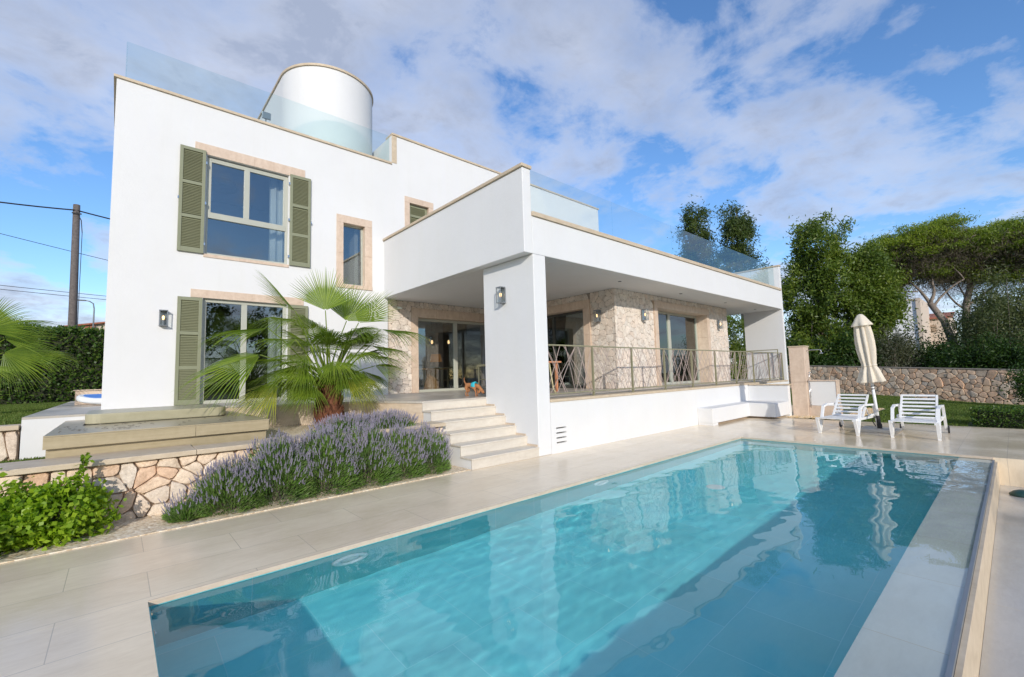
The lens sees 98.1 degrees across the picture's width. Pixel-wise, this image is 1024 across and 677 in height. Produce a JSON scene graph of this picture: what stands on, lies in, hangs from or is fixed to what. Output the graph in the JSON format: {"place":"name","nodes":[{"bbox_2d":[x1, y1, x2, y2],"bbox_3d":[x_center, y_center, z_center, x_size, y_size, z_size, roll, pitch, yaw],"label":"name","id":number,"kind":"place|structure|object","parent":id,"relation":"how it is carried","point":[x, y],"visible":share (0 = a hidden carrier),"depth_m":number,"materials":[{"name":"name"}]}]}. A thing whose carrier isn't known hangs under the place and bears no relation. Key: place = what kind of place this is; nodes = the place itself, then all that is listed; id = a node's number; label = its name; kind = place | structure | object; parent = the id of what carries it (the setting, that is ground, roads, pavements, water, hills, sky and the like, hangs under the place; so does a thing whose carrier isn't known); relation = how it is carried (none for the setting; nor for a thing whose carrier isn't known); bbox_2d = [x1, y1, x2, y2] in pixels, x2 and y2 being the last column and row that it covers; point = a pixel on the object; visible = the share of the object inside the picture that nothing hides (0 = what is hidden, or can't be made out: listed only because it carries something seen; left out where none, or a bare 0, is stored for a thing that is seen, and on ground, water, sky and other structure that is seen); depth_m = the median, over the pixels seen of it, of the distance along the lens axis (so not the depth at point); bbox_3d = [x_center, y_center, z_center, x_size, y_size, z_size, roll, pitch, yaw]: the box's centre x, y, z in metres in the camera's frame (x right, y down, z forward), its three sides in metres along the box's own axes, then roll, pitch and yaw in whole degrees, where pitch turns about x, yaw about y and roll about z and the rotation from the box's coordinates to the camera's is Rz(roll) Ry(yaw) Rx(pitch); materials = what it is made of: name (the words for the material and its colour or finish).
{"place":"outdoors","nodes":[
{"label":"outdoors","id":0,"kind":"place"},
{"bbox_2d":[0,401,68,424],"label":"side lawn grass","id":1,"kind":"structure","parent":0,"point":[10,414],"depth_m":10.54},
{"bbox_2d":[0,285,101,295],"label":"overhead cable","id":2,"kind":"object","parent":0,"point":[48,290],"visible":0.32,"depth_m":37.91,"materials":[{"name":"black rubber"}]},
{"bbox_2d":[1,289,105,299],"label":"overhead cable","id":3,"kind":"object","parent":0,"point":[50,294],"visible":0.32,"depth_m":37.99,"materials":[{"name":"black rubber"}]},
{"bbox_2d":[64,322,104,330],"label":"neighbour house","id":4,"kind":"structure","parent":0,"point":[96,324],"depth_m":30.77,"materials":[{"name":"ceramic"}]},
{"bbox_2d":[266,424,314,437],"bbox_3d":[-3.328,1.873,8.041,2.505,0.570,3.090,3,-6,-41],"label":"gravel bed","id":5,"kind":"object","parent":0,"point":[293,430],"depth_m":7.56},
{"bbox_2d":[168,266,432,429],"bbox_3d":[-3.489,0.136,7.991,4.192,2.933,2.670,3,-6,-41],"label":"fan palm","id":6,"kind":"object","parent":5,"relation":"on","point":[328,385],"visible":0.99,"depth_m":7.67,"materials":[{"name":"plant"}]},
{"bbox_2d":[307,410,383,435],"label":"lavender bush","id":7,"kind":"object","parent":5,"relation":"on","point":[346,419],"visible":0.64,"depth_m":6.53,"materials":[{"name":"purple plant"}]},
{"bbox_2d":[358,408,418,429],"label":"lavender bush","id":8,"kind":"object","parent":5,"relation":"on","point":[391,418],"visible":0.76,"depth_m":7.02,"materials":[{"name":"purple plant"}]},
{"bbox_2d":[22,379,778,419],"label":"terrace floor","id":9,"kind":"structure","parent":0,"point":[69,409],"depth_m":9.62,"materials":[{"name":"stone"}]},
{"bbox_2d":[73,389,101,404],"bbox_3d":[-10.281,1.433,10.906,0.680,0.365,0.460,3,-6,-41],"label":"hot tub","id":10,"kind":"object","parent":9,"relation":"on","point":[78,392],"visible":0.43,"depth_m":10.64,"materials":[{"name":"beige stone"}]},
{"bbox_2d":[76,394,101,403],"bbox_3d":[-9.240,1.388,10.387,0.621,0.176,1.382,11,4,36],"label":"paddle board","id":11,"kind":"object","parent":9,"relation":"on","point":[90,398],"visible":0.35,"depth_m":9.89,"materials":[{"name":"white plastic"}]},
{"bbox_2d":[19,416,214,459],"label":"low wall","id":12,"kind":"structure","parent":9,"relation":"attached to","point":[34,432],"depth_m":6.72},
{"bbox_2d":[222,403,422,426],"bbox_3d":[-4.379,1.752,8.314,6.635,0.954,4.110,3,-6,-41],"label":"terrace retaining face","id":13,"kind":"object","parent":9,"relation":"attached to","point":[284,419],"visible":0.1,"depth_m":8.32},
{"bbox_2d":[419,368,447,388],"bbox_3d":[-2.971,1.485,16.382,1.240,0.755,1.240,3,-6,-41],"label":"dining table","id":14,"kind":"object","parent":9,"relation":"on","point":[431,381],"visible":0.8,"depth_m":16.19,"materials":[{"name":"orange wood"}]},
{"bbox_2d":[430,354,441,361],"bbox_3d":[-3.220,1.372,18.858,0.520,1.400,0.520,3,-6,-41],"label":"floor lamp","id":15,"kind":"object","parent":9,"relation":"on","point":[435,358],"visible":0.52,"depth_m":18.71,"materials":[{"name":"beige fabric"}]},
{"bbox_2d":[449,367,463,387],"bbox_3d":[-2.100,1.470,16.757,0.482,0.802,0.510,-2,-5,3],"label":"dining chair","id":16,"kind":"object","parent":9,"relation":"on","point":[451,370],"visible":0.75,"depth_m":16.55,"materials":[{"name":"wood"}]},
{"bbox_2d":[464,377,484,395],"bbox_3d":[-0.813,1.038,9.588,0.601,0.413,0.155,-5,-6,36],"label":"dog","id":17,"kind":"object","parent":9,"relation":"on","point":[474,386],"visible":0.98,"depth_m":9.54},
{"bbox_2d":[477,364,485,389],"bbox_3d":[-0.669,1.157,13.283,0.580,0.770,0.480,3,-6,-41],"label":"terrace stool","id":18,"kind":"object","parent":9,"relation":"on","point":[479,366],"visible":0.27,"depth_m":13.27,"materials":[{"name":"beige metal"}]},
{"bbox_2d":[549,363,555,392],"bbox_3d":[0.490,0.745,9.336,0.728,0.882,0.534,3,-6,-41],"label":"terrace chair","id":19,"kind":"object","parent":9,"relation":"on","point":[551,378],"visible":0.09,"depth_m":9.28,"materials":[{"name":"beige metal"}]},
{"bbox_2d":[548,361,560,390],"bbox_3d":[0.354,0.942,10.839,1.400,0.740,1.050,3,-6,-41],"label":"terrace table","id":20,"kind":"object","parent":9,"relation":"on","point":[556,379],"visible":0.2,"depth_m":10.89,"materials":[{"name":"orange wood"}]},
{"bbox_2d":[0,405,1023,676],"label":"pool deck","id":21,"kind":"structure","parent":0,"point":[84,611],"depth_m":4.13,"materials":[{"name":"stone"}]},
{"bbox_2d":[0,421,445,522],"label":"planter wall","id":22,"kind":"structure","parent":21,"relation":"on","point":[142,481],"depth_m":4.90,"materials":[{"name":"stone"}]},
{"bbox_2d":[0,465,470,563],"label":"gravel bed","id":23,"kind":"object","parent":21,"relation":"on","point":[136,527],"visible":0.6,"depth_m":4.61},
{"bbox_2d":[0,468,76,555],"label":"leafy shrub","id":24,"kind":"object","parent":23,"relation":"on","point":[24,517],"visible":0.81,"depth_m":3.91,"materials":[{"name":"green plant"}]},
{"bbox_2d":[1,472,126,550],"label":"leafy shrub","id":25,"kind":"object","parent":23,"relation":"on","point":[84,512],"visible":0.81,"depth_m":4.14,"materials":[{"name":"green plant"}]},
{"bbox_2d":[72,452,93,488],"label":"leafy shoot","id":26,"kind":"object","parent":25,"relation":"on","point":[84,460],"visible":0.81,"depth_m":4.43,"materials":[{"name":"green plant"}]},
{"bbox_2d":[158,488,211,522],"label":"lavender bush","id":27,"kind":"object","parent":23,"relation":"on","point":[182,511],"visible":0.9,"depth_m":4.68,"materials":[{"name":"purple plant"}]},
{"bbox_2d":[182,453,269,517],"bbox_3d":[-3.246,1.632,5.085,0.857,0.634,0.825,3,-6,-41],"label":"lavender bush","id":28,"kind":"object","parent":23,"relation":"on","point":[213,489],"visible":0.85,"depth_m":4.93,"materials":[{"name":"green plant"}]},
{"bbox_2d":[233,430,320,508],"bbox_3d":[-2.865,1.527,5.429,0.964,0.878,0.898,-1,-5,-12],"label":"lavender bush","id":29,"kind":"object","parent":23,"relation":"on","point":[278,458],"visible":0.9,"depth_m":5.31,"materials":[{"name":"green plant"}]},
{"bbox_2d":[286,422,366,497],"bbox_3d":[-2.452,1.547,5.846,0.987,0.884,0.971,3,-6,-41],"label":"lavender bush","id":30,"kind":"object","parent":23,"relation":"on","point":[325,455],"visible":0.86,"depth_m":5.67,"materials":[{"name":"green plant"}]},
{"bbox_2d":[327,419,401,488],"bbox_3d":[-2.043,1.568,6.212,0.984,0.884,0.990,3,-6,-41],"label":"lavender bush","id":31,"kind":"object","parent":23,"relation":"on","point":[366,443],"visible":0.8,"depth_m":6.07,"materials":[{"name":"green plant"}]},
{"bbox_2d":[367,422,430,480],"bbox_3d":[-1.657,1.630,6.566,0.975,0.792,0.887,3,-6,-41],"label":"lavender bush","id":32,"kind":"object","parent":23,"relation":"on","point":[403,442],"visible":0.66,"depth_m":6.41,"materials":[{"name":"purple plant"}]},
{"bbox_2d":[403,420,453,473],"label":"lavender bush","id":33,"kind":"object","parent":23,"relation":"on","point":[436,446],"visible":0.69,"depth_m":6.71,"materials":[{"name":"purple plant"}]},
{"bbox_2d":[101,63,788,456],"bbox_3d":[-1.454,-2.181,15.907,19.245,9.937,13.965,3,-6,-41],"label":"villa","id":34,"kind":"object","parent":21,"relation":"on","point":[439,245],"visible":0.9,"depth_m":10.82,"materials":[{"name":"white paint"}]},
{"bbox_2d":[158,309,167,325],"bbox_3d":[-7.009,-0.413,8.932,0.140,0.316,0.149,3,-6,-41],"label":"wall lamp","id":35,"kind":"object","parent":34,"relation":"attached to","point":[163,317],"visible":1,"depth_m":8.95,"materials":[{"name":"grey metal"}]},
{"bbox_2d":[211,178,236,193],"bbox_3d":[-7.722,-4.052,11.811,0.700,0.140,0.700,3,-6,-41],"label":"ceiling lamp","id":36,"kind":"object","parent":34,"relation":"attached to","point":[221,185],"visible":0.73,"depth_m":11.73,"materials":[{"name":"blue fabric"}]},
{"bbox_2d":[200,299,285,403],"bbox_3d":[-5.993,0.293,9.990,1.650,2.243,0.068,3,-6,-41],"label":"sliding door","id":37,"kind":"structure","parent":34,"relation":"in","point":[243,304],"depth_m":9.90,"materials":[{"name":"beige metal"}]},
{"bbox_2d":[204,157,287,263],"bbox_3d":[-6.080,-2.877,10.250,1.650,2.190,0.072,3,-6,-41],"label":"upper window","id":38,"kind":"structure","parent":34,"relation":"in","point":[245,220],"depth_m":10.22,"materials":[{"name":"beige metal"}]},
{"bbox_2d":[262,111,270,121],"bbox_3d":[-6.215,-5.267,11.227,0.200,0.980,0.080,3,-6,-41],"label":"roof floodlight","id":39,"kind":"object","parent":34,"relation":"on","point":[266,115],"visible":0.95,"depth_m":11.23,"materials":[{"name":"grey metal"}]},
{"bbox_2d":[267,307,280,396],"bbox_3d":[-5.730,0.273,10.706,0.276,2.370,0.094,3,-6,-41],"label":"curtain","id":40,"kind":"object","parent":34,"relation":"hanging from","point":[274,312],"visible":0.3,"depth_m":10.72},
{"bbox_2d":[269,178,283,262],"bbox_3d":[-5.772,-2.799,10.930,0.364,2.610,0.097,3,-6,-41],"label":"curtain","id":41,"kind":"object","parent":34,"relation":"hanging from","point":[276,245],"visible":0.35,"depth_m":10.92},
{"bbox_2d":[344,224,362,285],"bbox_3d":[-4.274,-2.202,11.866,0.580,1.630,0.050,3,-6,-41],"label":"slot window","id":42,"kind":"structure","parent":34,"relation":"in","point":[349,226],"depth_m":12.01,"materials":[{"name":"beige metal"}]},
{"bbox_2d":[418,318,485,391],"bbox_3d":[-1.767,0.535,14.012,2.900,2.186,0.078,3,-6,-41],"label":"sliding door","id":43,"kind":"structure","parent":34,"relation":"in","point":[454,323],"depth_m":13.94,"materials":[{"name":"beige metal"}]},
{"bbox_2d":[496,286,505,303],"bbox_3d":[-0.214,-0.846,8.665,0.149,0.316,0.140,3,-6,-41],"label":"wall lamp","id":44,"kind":"object","parent":34,"relation":"attached to","point":[502,294],"visible":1,"depth_m":8.67,"materials":[{"name":"grey metal"}]},
{"bbox_2d":[547,310,585,387],"bbox_3d":[1.276,0.393,13.564,0.068,2.226,2.800,3,-6,-41],"label":"sliding door","id":45,"kind":"structure","parent":34,"relation":"in","point":[558,325],"depth_m":13.38,"materials":[{"name":"glass"}]},
{"bbox_2d":[593,309,600,321],"bbox_3d":[2.301,-0.612,11.979,0.149,0.316,0.140,3,-6,-41],"label":"wall lamp","id":46,"kind":"object","parent":34,"relation":"attached to","point":[598,315],"visible":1,"depth_m":11.97,"materials":[{"name":"grey metal"}]},
{"bbox_2d":[641,309,648,320],"bbox_3d":[3.715,-0.665,12.423,0.140,0.316,0.149,3,-6,-41],"label":"wall lamp","id":47,"kind":"object","parent":34,"relation":"attached to","point":[643,313],"visible":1,"depth_m":12.44,"materials":[{"name":"grey metal"}]},
{"bbox_2d":[548,344,783,394],"bbox_3d":[4.396,0.884,13.662,12.855,1.164,3.110,3,-6,-41],"label":"porch railing","id":48,"kind":"object","parent":34,"relation":"on","point":[665,385],"visible":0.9,"depth_m":11.13,"materials":[{"name":"metal"}]},
{"bbox_2d":[658,311,699,384],"bbox_3d":[5.214,0.316,14.257,3.140,2.276,0.078,3,-6,-41],"label":"sliding door","id":49,"kind":"structure","parent":34,"relation":"in","point":[676,331],"depth_m":14.42,"materials":[{"name":"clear glass"}]},
{"bbox_2d":[717,319,722,328],"bbox_3d":[7.308,-0.503,15.601,0.140,0.316,0.149,3,-6,-41],"label":"wall lamp","id":50,"kind":"object","parent":34,"relation":"attached to","point":[719,325],"visible":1,"depth_m":15.61,"materials":[{"name":"grey metal"}]},
{"bbox_2d":[422,399,538,469],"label":"garden steps","id":51,"kind":"structure","parent":21,"relation":"on","point":[480,433],"depth_m":7.82,"materials":[{"name":"white stone"}]},
{"bbox_2d":[697,400,788,425],"bbox_3d":[6.600,2.081,12.532,3.469,0.439,1.118,3,-6,-41],"label":"built in bench","id":52,"kind":"object","parent":21,"relation":"on","point":[714,415],"visible":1,"depth_m":12.61,"materials":[{"name":"white paint"}]},
{"bbox_2d":[748,384,791,415],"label":"garden wall","id":53,"kind":"structure","parent":21,"relation":"on","point":[768,392],"depth_m":13.65,"materials":[{"name":"white paint"}]},
{"bbox_2d":[787,346,810,415],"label":"shower pillar","id":54,"kind":"structure","parent":21,"relation":"on","point":[799,363],"depth_m":13.29,"materials":[{"name":"beige stone"}]},
{"bbox_2d":[806,349,822,407],"bbox_3d":[8.975,1.192,13.112,0.287,1.746,0.432,3,-6,-41],"label":"outdoor shower","id":55,"kind":"object","parent":54,"relation":"attached to","point":[809,376],"visible":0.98,"depth_m":13.15,"materials":[{"name":"metal"}]},
{"bbox_2d":[808,380,842,415],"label":"shower screen wall","id":56,"kind":"structure","parent":21,"relation":"on","point":[822,392],"depth_m":12.94,"materials":[{"name":"white paint"}]},
{"bbox_2d":[815,394,881,435],"bbox_3d":[7.456,1.657,9.865,1.511,0.802,0.778,2,-6,-36],"label":"sun lounger","id":57,"kind":"object","parent":21,"relation":"on","point":[854,418],"visible":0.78,"depth_m":9.84,"materials":[{"name":"white plastic"}]},
{"bbox_2d":[851,314,901,433],"bbox_3d":[8.036,0.739,9.851,0.684,2.596,0.667,3,-6,-41],"label":"closed parasol","id":58,"kind":"object","parent":21,"relation":"on","point":[870,372],"visible":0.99,"depth_m":9.79,"materials":[{"name":"fabric"}]},
{"bbox_2d":[888,394,949,440],"bbox_3d":[8.282,1.567,9.063,1.511,0.802,0.778,3,-6,-41],"label":"sun lounger","id":59,"kind":"object","parent":21,"relation":"on","point":[937,419],"visible":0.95,"depth_m":9.08,"materials":[{"name":"white plastic"}]},
{"bbox_2d":[0,0,1023,361],"label":"sky","id":60,"kind":"structure","parent":0,"point":[880,114],"materials":[{"name":"blue"}]},
{"bbox_2d":[149,439,953,676],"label":"pool walls","id":61,"kind":"structure","parent":0,"point":[376,542],"depth_m":3.60,"materials":[{"name":"tile"}]},
{"bbox_2d":[148,437,993,606],"bbox_3d":[2.429,1.803,4.872,9.800,0.038,3.670,3,-6,-41],"label":"pool coping lip","id":62,"kind":"object","parent":61,"relation":"on","point":[174,596],"visible":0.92,"depth_m":4.45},
{"bbox_2d":[150,439,991,676],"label":"pool water","id":63,"kind":"structure","parent":0,"point":[746,558],"depth_m":3.10,"materials":[{"name":"liquid"}]},
{"bbox_2d":[621,386,1022,428],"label":"lawn","id":64,"kind":"structure","parent":0,"point":[970,424],"depth_m":11.94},
{"bbox_2d":[721,314,747,384],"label":"shrub","id":65,"kind":"object","parent":64,"relation":"on","point":[735,343],"visible":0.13,"depth_m":22.91,"materials":[{"name":"green plant"}]},
{"bbox_2d":[787,408,883,419],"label":"pebbles","id":66,"kind":"object","parent":64,"relation":"on","point":[870,410],"visible":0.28,"depth_m":12.90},
{"bbox_2d":[731,364,1023,404],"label":"garden boundary wall","id":67,"kind":"structure","parent":64,"relation":"on","point":[976,385],"depth_m":19.65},
{"bbox_2d":[969,404,1023,428],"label":"clipped hedge","id":68,"kind":"object","parent":64,"relation":"on","point":[1006,416],"visible":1,"depth_m":9.91,"materials":[{"name":"green plant"}]},
{"bbox_2d":[992,362,1023,403],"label":"shrub","id":69,"kind":"object","parent":64,"relation":"on","point":[1019,383],"visible":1,"depth_m":15.56,"materials":[{"name":"green plant"}]},
{"bbox_2d":[790,389,1023,426],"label":"lawn grass","id":70,"kind":"structure","parent":0,"point":[959,417],"depth_m":15.63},
{"bbox_2d":[889,298,931,349],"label":"distant white house","id":71,"kind":"structure","parent":0,"point":[923,309],"depth_m":45.95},
{"bbox_2d":[929,312,957,346],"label":"distant pink house","id":72,"kind":"structure","parent":0,"point":[934,322],"depth_m":49.16,"materials":[{"name":"paint"}]},
{"bbox_2d":[954,462,999,676],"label":"overflow wall","id":73,"kind":"structure","parent":0,"point":[969,656],"depth_m":3.08,"materials":[{"name":"stone"}]},
{"bbox_2d":[945,460,994,676],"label":"overflow edge","id":74,"kind":"object","parent":73,"relation":"attached to","point":[952,660],"visible":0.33,"depth_m":2.85,"materials":[{"name":"grey metal"}]},
{"bbox_2d":[979,485,1023,676],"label":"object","id":75,"kind":"object","parent":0,"point":[1002,655],"visible":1,"depth_m":3.49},
{"bbox_2d":[1009,489,1023,497],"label":"channel drain cover","id":76,"kind":"object","parent":75,"relation":"on","point":[1018,493],"visible":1,"depth_m":6.09,"materials":[{"name":"green plastic"}]},
{"label":"ground","id":77,"kind":"structure","parent":0,"visible":0},
{"bbox_2d":[68,204,82,327],"bbox_3d":[-21.238,-1.400,21.502,0.440,10.403,0.410,3,-6,-41],"label":"utility pole","id":78,"kind":"object","parent":77,"relation":"on","point":[73,309],"visible":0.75,"depth_m":21.59,"materials":[{"name":"brown wood"}]},
{"bbox_2d":[0,201,74,210],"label":"overhead cable","id":79,"kind":"object","parent":78,"relation":"attached to","point":[37,206],"visible":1,"depth_m":20.82,"materials":[{"name":"black rubber"}]},
{"bbox_2d":[0,233,105,259],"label":"overhead cable","id":80,"kind":"object","parent":78,"relation":"attached to","point":[51,246],"visible":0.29,"depth_m":27.94,"materials":[{"name":"black rubber"}]},
{"bbox_2d":[77,210,109,218],"bbox_3d":[-18.073,-6.085,25.911,0.063,0.582,10.563,-5,-6,38],"label":"overhead cable","id":81,"kind":"object","parent":78,"relation":"attached to","point":[93,214],"visible":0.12,"depth_m":22.24,"materials":[{"name":"black rubber"}]},
{"bbox_2d":[79,299,94,326],"bbox_3d":[-23.628,0.983,24.512,0.750,6.280,0.160,3,-6,-41],"label":"street lamp","id":82,"kind":"object","parent":77,"relation":"on","point":[93,311],"visible":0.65,"depth_m":24.88,"materials":[{"name":"grey metal"}]},
{"bbox_2d":[667,194,724,269],"bbox_3d":[15.676,-3.911,37.257,5.556,15.964,5.091,3,-6,-41],"label":"eucalyptus tree","id":83,"kind":"object","parent":77,"relation":"on","point":[696,245],"visible":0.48,"depth_m":36.95,"materials":[{"name":"green plant"}]},
{"bbox_2d":[704,200,772,352],"bbox_3d":[18.298,-3.793,35.670,4.639,15.421,5.243,3,-6,-41],"label":"eucalyptus tree","id":84,"kind":"object","parent":77,"relation":"on","point":[740,253],"visible":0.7,"depth_m":35.45,"materials":[{"name":"green plant"}]},
{"bbox_2d":[786,334,852,365],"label":"shrub","id":85,"kind":"object","parent":77,"relation":"on","point":[814,355],"visible":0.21,"depth_m":28.26,"materials":[{"name":"green plant"}]},
{"bbox_2d":[780,208,889,364],"bbox_3d":[21.042,-2.862,30.167,6.867,12.550,7.063,3,-6,-41],"label":"broadleaf tree","id":86,"kind":"object","parent":77,"relation":"on","point":[820,285],"visible":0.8,"depth_m":29.66,"materials":[{"name":"green plant"}]},
{"bbox_2d":[818,323,890,366],"bbox_3d":[21.693,1.058,28.147,5.521,4.428,4.300,3,-6,-41],"label":"shrub","id":87,"kind":"object","parent":77,"relation":"on","point":[848,340],"visible":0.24,"depth_m":27.52,"materials":[{"name":"green plant"}]},
{"bbox_2d":[836,229,924,349],"bbox_3d":[23.895,-1.983,29.363,5.736,10.368,4.840,3,-6,-41],"label":"broadleaf tree","id":88,"kind":"object","parent":77,"relation":"on","point":[892,303],"visible":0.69,"depth_m":28.42,"materials":[{"name":"green plant"}]},
{"bbox_2d":[835,320,933,364],"bbox_3d":[24.432,0.553,30.988,5.342,5.755,7.583,3,-6,-41],"label":"shrub","id":89,"kind":"object","parent":77,"relation":"on","point":[905,335],"visible":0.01,"depth_m":29.49,"materials":[{"name":"green plant"}]},
{"bbox_2d":[873,323,935,367],"bbox_3d":[23.621,1.050,27.369,4.854,4.219,4.116,-2,-5,3],"label":"shrub","id":90,"kind":"object","parent":77,"relation":"on","point":[898,350],"visible":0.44,"depth_m":26.77,"materials":[{"name":"green plant"}]},
{"bbox_2d":[849,208,1000,347],"bbox_3d":[28.504,-2.757,31.349,7.455,12.033,9.159,3,-6,-41],"label":"umbrella pine","id":91,"kind":"object","parent":77,"relation":"on","point":[925,245],"visible":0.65,"depth_m":30.06,"materials":[{"name":"green plant"}]},
{"bbox_2d":[899,331,963,367],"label":"shrub","id":92,"kind":"object","parent":77,"relation":"on","point":[927,347],"visible":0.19,"depth_m":26.55,"materials":[{"name":"green plant"}]},
{"bbox_2d":[914,211,1023,341],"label":"umbrella pine","id":93,"kind":"object","parent":77,"relation":"on","point":[1010,235],"visible":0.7,"depth_m":29.67,"materials":[{"name":"green plant"}]},
{"bbox_2d":[921,328,1023,368],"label":"shrub","id":94,"kind":"object","parent":77,"relation":"on","point":[970,358],"visible":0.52,"depth_m":23.77,"materials":[{"name":"green plant"}]},
{"bbox_2d":[922,274,1023,367],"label":"shrub","id":95,"kind":"object","parent":77,"relation":"on","point":[953,318],"visible":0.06,"depth_m":28.59,"materials":[{"name":"green plant"}]},
{"bbox_2d":[925,252,1023,367],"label":"shrub","id":96,"kind":"object","parent":77,"relation":"on","point":[1001,307],"visible":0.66,"depth_m":25.25,"materials":[{"name":"green plant"}]},
{"bbox_2d":[980,324,1023,368],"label":"shrub","id":97,"kind":"object","parent":77,"relation":"on","point":[1021,357],"visible":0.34,"depth_m":22.29,"materials":[{"name":"green plant"}]},
{"bbox_2d":[994,311,1023,349],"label":"shrub","id":98,"kind":"object","parent":77,"relation":"on","point":[1015,328],"visible":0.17,"depth_m":24.59,"materials":[{"name":"green plant"}]},
{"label":"raised lawn","id":99,"kind":"structure","parent":0,"visible":0},
{"bbox_2d":[0,296,78,394],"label":"fan palm","id":100,"kind":"object","parent":99,"relation":"on","point":[11,327],"visible":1,"depth_m":9.39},
{"bbox_2d":[0,322,104,404],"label":"tall hedge","id":101,"kind":"object","parent":99,"relation":"on","point":[85,346],"visible":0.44,"depth_m":16.09,"materials":[{"name":"green plant"}]},
{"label":"lower lawn strip","id":102,"kind":"structure","parent":0,"visible":0},
{"bbox_2d":[0,424,20,461],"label":"lawn retaining wall","id":103,"kind":"structure","parent":102,"relation":"on","point":[10,436],"depth_m":6.54,"materials":[{"name":"stone"}]},
{"bbox_2d":[0,456,44,462],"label":"grass","id":104,"kind":"structure","parent":102,"relation":"on","point":[24,459],"depth_m":6.45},
{"bbox_2d":[42,404,268,458],"bbox_3d":[-5.178,1.414,6.566,2.190,0.705,2.890,3,-6,-41],"label":"hot tub surround","id":105,"kind":"object","parent":102,"relation":"on","point":[176,430],"visible":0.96,"depth_m":5.78,"materials":[{"name":"stone"}]},
{"bbox_2d":[58,415,230,432],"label":"fallen leaves","id":106,"kind":"object","parent":105,"relation":"on","point":[126,423],"visible":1,"depth_m":5.75,"materials":[{"name":"brown plant"}]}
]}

